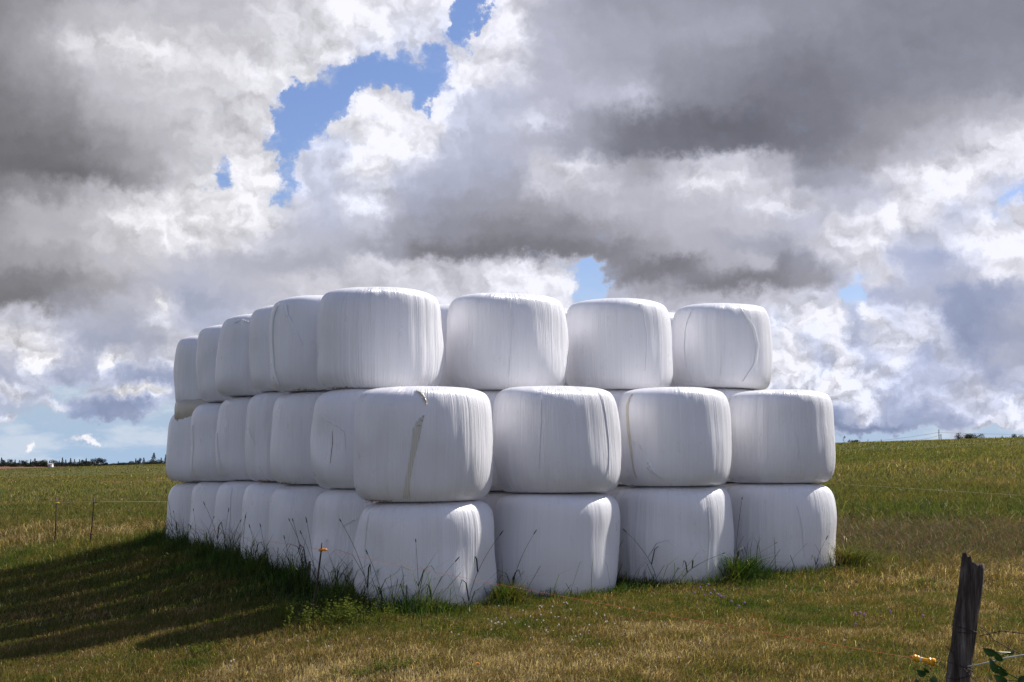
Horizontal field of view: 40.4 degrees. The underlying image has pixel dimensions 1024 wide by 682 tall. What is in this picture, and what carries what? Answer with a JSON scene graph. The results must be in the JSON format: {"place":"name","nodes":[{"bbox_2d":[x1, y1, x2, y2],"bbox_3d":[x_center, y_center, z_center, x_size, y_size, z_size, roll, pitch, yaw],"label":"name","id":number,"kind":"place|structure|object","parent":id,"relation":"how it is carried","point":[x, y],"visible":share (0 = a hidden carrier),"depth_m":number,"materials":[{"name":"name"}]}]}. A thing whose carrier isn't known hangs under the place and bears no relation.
{"place":"outdoors","nodes":[
{"label":"outdoors","id":0,"kind":"place"},
{"bbox_2d":[438,304,452,386],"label":"wrapped bale","id":1,"kind":"object","parent":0,"point":[444,380],"visible":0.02,"depth_m":18.30},
{"bbox_2d":[51,512,887,653],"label":"uncut grass","id":2,"kind":"structure","parent":0,"point":[294,579],"depth_m":16.21,"materials":[{"name":"green plant"}]},
{"bbox_2d":[0,436,1023,681],"bbox_3d":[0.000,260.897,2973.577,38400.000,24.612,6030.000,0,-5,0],"label":"ground","id":3,"kind":"structure","parent":0,"point":[73,472],"depth_m":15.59,"materials":[{"name":"green plant"}]},
{"bbox_2d":[40,461,47,466],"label":"broadleaf tree","id":4,"kind":"object","parent":3,"relation":"on","point":[43,463],"visible":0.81,"depth_m":831.97,"materials":[{"name":"green plant"}]},
{"bbox_2d":[51,498,58,544],"bbox_3d":[-8.126,3.243,24.784,0.135,0.906,0.048,0,-5,0],"label":"fence rod","id":5,"kind":"object","parent":3,"relation":"on","point":[56,502],"visible":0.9,"depth_m":24.78,"materials":[{"name":"grey plastic"}]},
{"bbox_2d":[63,504,313,548],"bbox_3d":[-4.992,2.468,19.247,0.002,0.152,12.783,3,-6,-29],"label":"fence wire","id":6,"kind":"object","parent":5,"relation":"attached to","point":[198,529],"visible":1,"depth_m":16.95,"materials":[{"name":"grey metal"}]},
{"bbox_2d":[49,459,60,466],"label":"broadleaf tree","id":7,"kind":"object","parent":3,"relation":"on","point":[55,464],"visible":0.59,"depth_m":847.06,"materials":[{"name":"green plant"}]},
{"bbox_2d":[89,498,97,545],"bbox_3d":[-6.982,3.053,23.147,0.187,0.894,0.034,-1,-5,10],"label":"fence rod","id":8,"kind":"object","parent":3,"relation":"on","point":[91,534],"visible":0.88,"depth_m":23.14,"materials":[{"name":"metal"}]},
{"bbox_2d":[123,501,154,501],"bbox_3d":[-3.475,3.208,27.983,0.003,0.236,11.921,-4,-6,36],"label":"fence wire","id":9,"kind":"object","parent":8,"relation":"attached to","point":[138,501],"visible":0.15,"depth_m":23.92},
{"bbox_2d":[150,453,156,463],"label":"conifer tree","id":10,"kind":"object","parent":3,"relation":"on","point":[154,457],"visible":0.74,"depth_m":796.91,"materials":[{"name":"green plant"}]},
{"bbox_2d":[152,459,165,463],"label":"broadleaf tree","id":11,"kind":"object","parent":3,"relation":"on","point":[160,462],"visible":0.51,"depth_m":830.83,"materials":[{"name":"green plant"}]},
{"bbox_2d":[166,482,199,541],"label":"wrapped bale","id":12,"kind":"object","parent":3,"relation":"on","point":[179,499],"visible":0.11,"depth_m":22.16},
{"bbox_2d":[166,415,203,481],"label":"wrapped bale","id":13,"kind":"object","parent":12,"relation":"on","point":[178,457],"visible":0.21,"depth_m":22.23},
{"bbox_2d":[173,336,207,420],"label":"wrapped bale","id":14,"kind":"object","parent":13,"relation":"on","point":[188,400],"visible":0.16,"depth_m":22.36},
{"bbox_2d":[168,643,217,657],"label":"weed clump","id":15,"kind":"object","parent":3,"relation":"on","point":[197,649],"visible":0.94,"depth_m":12.68,"materials":[{"name":"green plant"}]},
{"bbox_2d":[188,481,227,546],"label":"wrapped bale","id":16,"kind":"object","parent":3,"relation":"on","point":[205,492],"visible":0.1,"depth_m":20.91},
{"bbox_2d":[190,402,232,480],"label":"wrapped bale","id":17,"kind":"object","parent":16,"relation":"on","point":[203,423],"visible":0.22,"depth_m":20.98},
{"bbox_2d":[196,325,232,402],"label":"wrapped bale","id":18,"kind":"object","parent":17,"relation":"on","point":[207,344],"visible":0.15,"depth_m":21.15},
{"bbox_2d":[203,502,240,546],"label":"grass stalk","id":19,"kind":"object","parent":3,"relation":"on","point":[217,536],"depth_m":19.55,"materials":[{"name":"green plant"}]},
{"bbox_2d":[214,480,261,552],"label":"wrapped bale","id":20,"kind":"object","parent":3,"relation":"on","point":[230,495],"visible":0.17,"depth_m":19.63},
{"bbox_2d":[215,396,252,479],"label":"wrapped bale","id":21,"kind":"object","parent":20,"relation":"on","point":[230,445],"visible":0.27,"depth_m":19.73},
{"bbox_2d":[215,314,261,396],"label":"wrapped bale","id":22,"kind":"object","parent":21,"relation":"on","point":[232,374],"visible":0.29,"depth_m":19.80},
{"bbox_2d":[245,524,271,570],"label":"grass stalk","id":23,"kind":"object","parent":3,"relation":"on","point":[264,550],"depth_m":17.15,"materials":[{"name":"green plant"}]},
{"bbox_2d":[240,481,286,560],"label":"wrapped bale","id":24,"kind":"object","parent":3,"relation":"on","point":[256,500],"visible":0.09,"depth_m":18.38},
{"bbox_2d":[245,391,288,482],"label":"wrapped bale","id":25,"kind":"object","parent":24,"relation":"on","point":[259,417],"visible":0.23,"depth_m":18.50},
{"bbox_2d":[249,305,278,392],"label":"wrapped bale","id":26,"kind":"object","parent":25,"relation":"on","point":[259,355],"visible":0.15,"depth_m":18.65},
{"bbox_2d":[274,596,300,625],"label":"weed clump","id":27,"kind":"object","parent":3,"relation":"on","point":[283,613],"visible":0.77,"depth_m":13.78,"materials":[{"name":"green plant"}]},
{"bbox_2d":[285,518,307,578],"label":"grass stalk","id":28,"kind":"object","parent":3,"relation":"on","point":[300,555],"depth_m":16.09,"materials":[{"name":"green plant"}]},
{"bbox_2d":[283,518,310,588],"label":"grass stalk","id":29,"kind":"object","parent":3,"relation":"on","point":[309,573],"depth_m":15.90,"materials":[{"name":"green plant"}]},
{"bbox_2d":[268,484,333,571],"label":"wrapped bale","id":30,"kind":"object","parent":3,"relation":"on","point":[296,502],"visible":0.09,"depth_m":17.04},
{"bbox_2d":[270,391,327,485],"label":"wrapped bale","id":31,"kind":"object","parent":30,"relation":"on","point":[290,457],"visible":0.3,"depth_m":17.13},
{"bbox_2d":[269,295,331,392],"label":"wrapped bale","id":32,"kind":"object","parent":31,"relation":"on","point":[293,341],"visible":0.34,"depth_m":17.21},
{"bbox_2d":[300,531,316,579],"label":"grass stalk","id":33,"kind":"object","parent":3,"relation":"on","point":[312,562],"depth_m":15.76,"materials":[{"name":"green plant"}]},
{"bbox_2d":[305,543,326,618],"bbox_3d":[-1.923,2.403,13.661,0.216,0.840,0.038,-1,-5,8],"label":"fence rod","id":34,"kind":"object","parent":3,"relation":"on","point":[316,586],"visible":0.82,"depth_m":13.66,"materials":[{"name":"grey plastic"}]},
{"bbox_2d":[266,594,405,633],"bbox_3d":[-1.648,2.633,13.333,1.183,0.347,1.123,2,-6,-25],"label":"weed clump","id":35,"kind":"object","parent":3,"relation":"on","point":[350,615],"visible":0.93,"depth_m":13.37,"materials":[{"name":"green plant"}]},
{"bbox_2d":[309,488,375,588],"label":"wrapped bale","id":36,"kind":"object","parent":3,"relation":"on","point":[346,507],"visible":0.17,"depth_m":15.82},
{"bbox_2d":[310,388,374,488],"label":"wrapped bale","id":37,"kind":"object","parent":36,"relation":"on","point":[332,444],"visible":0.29,"depth_m":15.91},
{"bbox_2d":[316,287,443,389],"bbox_3d":[-1.574,-0.004,16.654,1.586,1.225,1.331,3,-5,-36],"label":"wrapped bale","id":38,"kind":"object","parent":37,"relation":"on","point":[375,337],"visible":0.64,"depth_m":16.05},
{"bbox_2d":[329,519,382,605],"bbox_3d":[-1.487,2.324,14.443,1.034,0.959,0.348,0,-5,0],"label":"grass stalk","id":39,"kind":"object","parent":3,"relation":"on","point":[361,565],"depth_m":14.48,"materials":[{"name":"green plant"}]},
{"bbox_2d":[320,652,437,681],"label":"weed clump","id":40,"kind":"object","parent":3,"relation":"on","point":[376,668],"visible":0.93,"depth_m":10.97,"materials":[{"name":"green plant"}]},
{"bbox_2d":[365,549,407,604],"bbox_3d":[-1.249,2.470,14.323,0.484,0.648,0.274,-2,-6,25],"label":"grass stalk","id":41,"kind":"object","parent":3,"relation":"on","point":[378,582],"depth_m":14.36,"materials":[{"name":"green plant"}]},
{"bbox_2d":[393,538,435,601],"bbox_3d":[-0.998,2.406,14.297,0.761,0.765,0.216,1,-5,-6],"label":"grass stalk","id":42,"kind":"object","parent":3,"relation":"on","point":[417,570],"depth_m":14.27,"materials":[{"name":"green plant"}]},
{"bbox_2d":[353,500,496,608],"bbox_3d":[-0.939,2.313,15.164,1.607,1.176,1.345,3,-6,-36],"label":"wrapped bale","id":43,"kind":"object","parent":3,"relation":"on","point":[447,533],"visible":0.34,"depth_m":14.59},
{"bbox_2d":[354,386,492,502],"bbox_3d":[-0.952,1.131,15.256,1.602,1.255,1.344,3,-6,-36],"label":"wrapped bale","id":44,"kind":"object","parent":43,"relation":"on","point":[423,443],"visible":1,"depth_m":14.66},
{"bbox_2d":[409,556,459,599],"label":"grass stalk","id":45,"kind":"object","parent":3,"relation":"on","point":[439,581],"depth_m":14.28,"materials":[{"name":"green plant"}]},
{"bbox_2d":[403,598,480,616],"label":"grass tuft","id":46,"kind":"object","parent":3,"relation":"on","point":[446,605],"visible":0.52,"depth_m":14.23,"materials":[{"name":"green plant"}]},
{"bbox_2d":[449,531,502,606],"bbox_3d":[-0.395,2.365,14.342,0.530,0.837,0.326,2,-6,-24],"label":"grass stalk","id":47,"kind":"object","parent":3,"relation":"on","point":[474,579],"depth_m":14.35,"materials":[{"name":"green plant"}]},
{"bbox_2d":[477,491,513,513],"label":"wrapped bale","id":48,"kind":"object","parent":3,"relation":"on","point":[491,499],"visible":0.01,"depth_m":16.94},
{"bbox_2d":[478,390,503,490],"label":"wrapped bale","id":49,"kind":"object","parent":48,"relation":"on","point":[492,395],"visible":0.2,"depth_m":17.00},
{"bbox_2d":[446,293,568,389],"bbox_3d":[-0.053,0.029,17.749,1.658,1.228,1.350,3,-6,-36],"label":"wrapped bale","id":50,"kind":"object","parent":49,"relation":"on","point":[498,341],"visible":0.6,"depth_m":17.15},
{"bbox_2d":[497,529,536,587],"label":"grass stalk","id":51,"kind":"object","parent":3,"relation":"on","point":[513,577],"depth_m":15.46,"materials":[{"name":"green plant"}]},
{"bbox_2d":[483,576,559,607],"bbox_3d":[0.066,2.667,14.858,0.970,0.345,1.057,-2,-5,17],"label":"grass tuft","id":52,"kind":"object","parent":3,"relation":"on","point":[514,594],"visible":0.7,"depth_m":14.81,"materials":[{"name":"green plant"}]},
{"bbox_2d":[493,492,619,596],"bbox_3d":[0.497,2.353,16.227,1.604,1.197,1.339,3,-6,-36],"label":"wrapped bale","id":53,"kind":"object","parent":3,"relation":"on","point":[573,531],"visible":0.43,"depth_m":15.63},
{"bbox_2d":[492,386,620,492],"bbox_3d":[0.522,1.156,16.347,1.609,1.232,1.351,4,-7,-36],"label":"wrapped bale","id":54,"kind":"object","parent":53,"relation":"on","point":[556,439],"visible":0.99,"depth_m":15.76},
{"bbox_2d":[598,485,633,497],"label":"wrapped bale","id":55,"kind":"object","parent":3,"relation":"on","point":[616,490],"depth_m":18.05},
{"bbox_2d":[606,390,629,484],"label":"wrapped bale","id":56,"kind":"object","parent":55,"relation":"on","point":[617,394],"visible":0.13,"depth_m":18.19},
{"bbox_2d":[566,298,672,389],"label":"wrapped bale","id":57,"kind":"object","parent":56,"relation":"on","point":[620,343],"visible":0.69,"depth_m":18.27},
{"bbox_2d":[623,529,671,580],"bbox_3d":[1.647,2.563,16.548,0.709,0.680,0.201,1,-5,-7],"label":"grass stalk","id":58,"kind":"object","parent":3,"relation":"on","point":[650,553],"depth_m":16.48,"materials":[{"name":"green plant"}]},
{"bbox_2d":[615,485,733,584],"bbox_3d":[2.001,2.398,17.333,1.597,1.214,1.359,4,-7,-36],"label":"wrapped bale","id":59,"kind":"object","parent":3,"relation":"on","point":[684,518],"visible":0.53,"depth_m":16.73},
{"bbox_2d":[618,387,731,485],"bbox_3d":[2.029,1.196,17.437,1.530,1.222,1.341,3,-6,-36],"label":"wrapped bale","id":60,"kind":"object","parent":59,"relation":"on","point":[676,436],"visible":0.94,"depth_m":16.86},
{"bbox_2d":[677,553,723,581],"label":"grass stalk","id":61,"kind":"object","parent":3,"relation":"on","point":[692,566],"depth_m":16.40,"materials":[{"name":"green plant"}]},
{"bbox_2d":[713,482,740,490],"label":"wrapped bale","id":62,"kind":"object","parent":3,"relation":"on","point":[727,486],"visible":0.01,"depth_m":19.20},
{"bbox_2d":[709,388,752,481],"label":"wrapped bale","id":63,"kind":"object","parent":62,"relation":"on","point":[728,393],"visible":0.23,"depth_m":19.37},
{"bbox_2d":[672,303,772,390],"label":"wrapped bale","id":64,"kind":"object","parent":63,"relation":"on","point":[721,345],"visible":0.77,"depth_m":19.43},
{"bbox_2d":[735,497,758,570],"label":"grass stalk","id":65,"kind":"object","parent":3,"relation":"on","point":[737,557],"depth_m":16.73,"materials":[{"name":"green plant"}]},
{"bbox_2d":[709,546,798,586],"bbox_3d":[2.889,2.692,16.742,1.539,0.471,1.416,0,-5,0],"label":"grass tuft","id":66,"kind":"object","parent":3,"relation":"on","point":[732,568],"visible":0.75,"depth_m":16.69,"materials":[{"name":"green plant"}]},
{"bbox_2d":[728,483,836,572],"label":"wrapped bale","id":67,"kind":"object","parent":3,"relation":"on","point":[793,518],"visible":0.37,"depth_m":17.84},
{"bbox_2d":[728,389,835,482],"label":"wrapped bale","id":68,"kind":"object","parent":67,"relation":"on","point":[783,435],"visible":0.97,"depth_m":17.98},
{"bbox_2d":[811,536,827,572],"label":"grass stalk","id":69,"kind":"object","parent":3,"relation":"on","point":[817,558],"depth_m":17.56,"materials":[{"name":"green plant"}]},
{"bbox_2d":[828,515,846,564],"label":"grass stalk","id":70,"kind":"object","parent":3,"relation":"on","point":[841,546],"depth_m":17.80,"materials":[{"name":"plant"}]},
{"bbox_2d":[832,521,846,547],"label":"grass stalk","id":71,"kind":"object","parent":3,"relation":"on","point":[844,538],"depth_m":17.99,"materials":[{"name":"plant"}]},
{"bbox_2d":[827,537,886,572],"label":"grass tuft","id":72,"kind":"object","parent":3,"relation":"on","point":[846,555],"visible":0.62,"depth_m":17.94,"materials":[{"name":"green plant"}]},
{"bbox_2d":[915,667,937,681],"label":"leafy sprig","id":73,"kind":"object","parent":3,"relation":"on","point":[921,673],"visible":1,"depth_m":6.19,"materials":[{"name":"green plant"}]},
{"bbox_2d":[899,576,953,586],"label":"weed clump","id":74,"kind":"object","parent":3,"relation":"on","point":[920,579],"visible":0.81,"depth_m":16.19,"materials":[{"name":"green plant"}]},
{"bbox_2d":[954,432,961,438],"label":"bush","id":75,"kind":"object","parent":3,"relation":"on","point":[957,436],"visible":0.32,"depth_m":329.21,"materials":[{"name":"green plant"}]},
{"bbox_2d":[945,552,984,681],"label":"fence post","id":76,"kind":"object","parent":3,"relation":"on","point":[966,613],"visible":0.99,"depth_m":6.23,"materials":[{"name":"wood"}]},
{"bbox_2d":[909,655,944,666],"bbox_3d":[1.891,1.456,6.344,0.036,0.043,0.184,4,-7,-40],"label":"gate handle","id":77,"kind":"object","parent":76,"relation":"attached to","point":[928,661],"visible":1,"depth_m":6.34,"materials":[{"name":"yellow plastic"}]},
{"bbox_2d":[945,645,975,680],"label":"wire end","id":78,"kind":"object","parent":76,"relation":"attached to","point":[960,664],"visible":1,"depth_m":6.17,"materials":[{"name":"metal"}]},
{"bbox_2d":[967,654,1023,666],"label":"rope","id":79,"kind":"object","parent":76,"relation":"attached to","point":[995,660],"visible":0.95,"depth_m":6.13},
{"bbox_2d":[979,626,1020,653],"bbox_3d":[2.156,1.327,6.174,0.031,0.105,0.200,4,-7,-41],"label":"barbed wire","id":80,"kind":"object","parent":76,"relation":"attached to","point":[998,642],"visible":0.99,"depth_m":6.17,"materials":[{"name":"metal"}]},
{"bbox_2d":[980,629,1023,635],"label":"barbed wire","id":81,"kind":"object","parent":76,"relation":"attached to","point":[1003,631],"visible":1,"depth_m":6.21,"materials":[{"name":"metal"}]},
{"bbox_2d":[962,433,972,438],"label":"bush","id":82,"kind":"object","parent":3,"relation":"on","point":[967,437],"visible":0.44,"depth_m":328.86,"materials":[{"name":"green plant"}]},
{"bbox_2d":[971,433,984,438],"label":"bush","id":83,"kind":"object","parent":3,"relation":"on","point":[977,436],"visible":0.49,"depth_m":329.10,"materials":[{"name":"green plant"}]},
{"bbox_2d":[983,648,1023,681],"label":"leafy sprig","id":84,"kind":"object","parent":3,"relation":"on","point":[997,669],"visible":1,"depth_m":5.99,"materials":[{"name":"green plant"}]},
{"bbox_2d":[0,0,1023,463],"label":"sky","id":85,"kind":"structure","parent":0,"point":[849,172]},
{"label":"wrapped bale","id":86,"kind":"object","parent":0,"visible":0},
{"bbox_2d":[563,308,568,385],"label":"wrapped bale","id":87,"kind":"object","parent":86,"relation":"on","point":[565,310],"visible":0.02,"depth_m":19.51},
{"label":"wrapped bale","id":88,"kind":"object","parent":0,"visible":0},
{"bbox_2d":[669,312,676,386],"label":"wrapped bale","id":89,"kind":"object","parent":88,"relation":"on","point":[671,314],"visible":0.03,"depth_m":20.60}
]}

